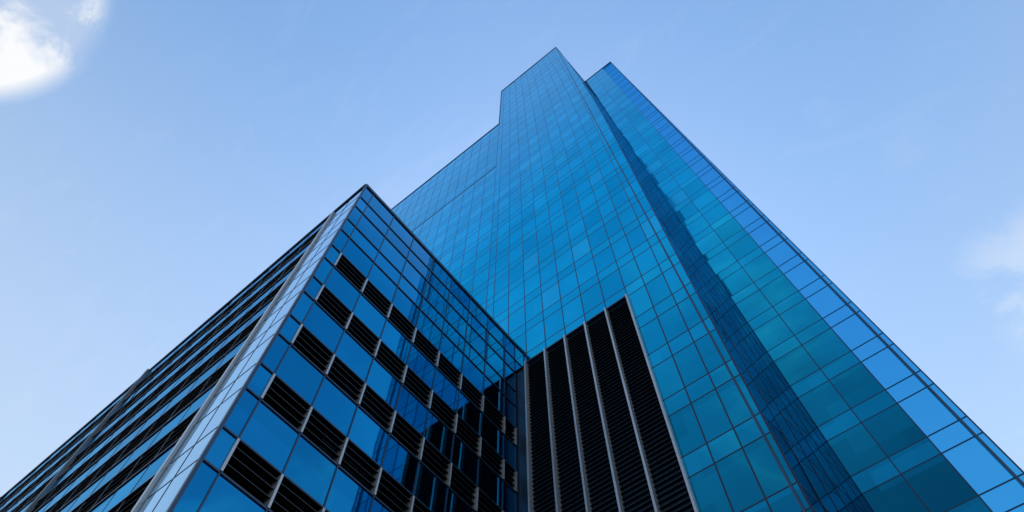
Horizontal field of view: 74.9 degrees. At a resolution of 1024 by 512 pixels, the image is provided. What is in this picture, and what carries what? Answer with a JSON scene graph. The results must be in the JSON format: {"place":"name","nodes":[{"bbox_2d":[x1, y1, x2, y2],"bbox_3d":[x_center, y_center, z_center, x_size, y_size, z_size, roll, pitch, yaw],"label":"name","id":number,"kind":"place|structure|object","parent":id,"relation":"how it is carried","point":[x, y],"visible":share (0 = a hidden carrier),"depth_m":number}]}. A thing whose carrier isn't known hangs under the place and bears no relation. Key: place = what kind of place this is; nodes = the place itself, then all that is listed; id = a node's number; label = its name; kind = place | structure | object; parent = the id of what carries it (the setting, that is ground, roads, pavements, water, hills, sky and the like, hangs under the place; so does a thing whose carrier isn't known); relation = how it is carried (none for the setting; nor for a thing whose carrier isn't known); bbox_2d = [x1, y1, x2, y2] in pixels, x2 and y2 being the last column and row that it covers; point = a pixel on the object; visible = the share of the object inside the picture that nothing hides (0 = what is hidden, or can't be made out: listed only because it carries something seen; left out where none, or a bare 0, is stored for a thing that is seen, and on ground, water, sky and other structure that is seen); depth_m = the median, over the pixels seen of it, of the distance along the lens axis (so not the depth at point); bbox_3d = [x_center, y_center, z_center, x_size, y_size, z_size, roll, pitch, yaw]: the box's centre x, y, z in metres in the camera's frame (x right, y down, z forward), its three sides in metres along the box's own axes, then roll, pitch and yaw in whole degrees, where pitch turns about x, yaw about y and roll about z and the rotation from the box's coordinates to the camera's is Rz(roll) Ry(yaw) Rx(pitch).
{"place":"outdoors","nodes":[
{"label":"outdoors","id":0,"kind":"place"},
{"bbox_2d":[0,0,1023,496],"label":"sky","id":1,"kind":"structure","parent":0,"point":[157,157]},
{"label":"ground","id":2,"kind":"structure","parent":0,"visible":0},
{"bbox_2d":[295,338,511,511],"bbox_3d":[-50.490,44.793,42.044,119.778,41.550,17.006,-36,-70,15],"label":"louvers","id":3,"kind":"object","parent":2,"relation":"on","point":[303,508],"depth_m":28.73},
{"bbox_2d":[0,184,365,511],"bbox_3d":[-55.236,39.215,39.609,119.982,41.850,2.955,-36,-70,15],"label":"building facade","id":4,"kind":"structure","parent":3,"relation":"attached to","point":[139,444],"depth_m":32.20},
{"bbox_2d":[166,184,516,511],"bbox_3d":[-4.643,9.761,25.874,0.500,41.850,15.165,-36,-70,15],"label":"building facade","id":5,"kind":"structure","parent":3,"relation":"attached to","point":[383,282],"depth_m":30.12},
{"bbox_2d":[516,82,694,511],"bbox_3d":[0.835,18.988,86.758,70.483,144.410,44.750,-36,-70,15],"label":"louvers","id":6,"kind":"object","parent":2,"relation":"on","point":[522,488],"visible":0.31,"depth_m":33.78},
{"bbox_2d":[391,47,814,511],"bbox_3d":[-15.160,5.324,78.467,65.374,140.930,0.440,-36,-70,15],"label":"glass facade","id":7,"kind":"structure","parent":6,"relation":"attached to","point":[531,222],"depth_m":52.56},
{"bbox_2d":[516,294,699,511],"bbox_3d":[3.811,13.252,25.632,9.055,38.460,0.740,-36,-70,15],"label":"louvers","id":8,"kind":"object","parent":6,"relation":"attached to","point":[558,501],"visible":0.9,"depth_m":35.00},
{"bbox_2d":[556,47,873,511],"bbox_3d":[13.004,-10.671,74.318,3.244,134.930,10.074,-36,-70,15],"label":"glass facade","id":9,"kind":"structure","parent":6,"relation":"attached to","point":[825,480],"depth_m":35.05},
{"bbox_2d":[585,61,1023,511],"bbox_3d":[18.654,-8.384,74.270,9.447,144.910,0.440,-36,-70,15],"label":"glass facade","id":10,"kind":"structure","parent":6,"relation":"attached to","point":[900,429],"depth_m":40.95}
]}

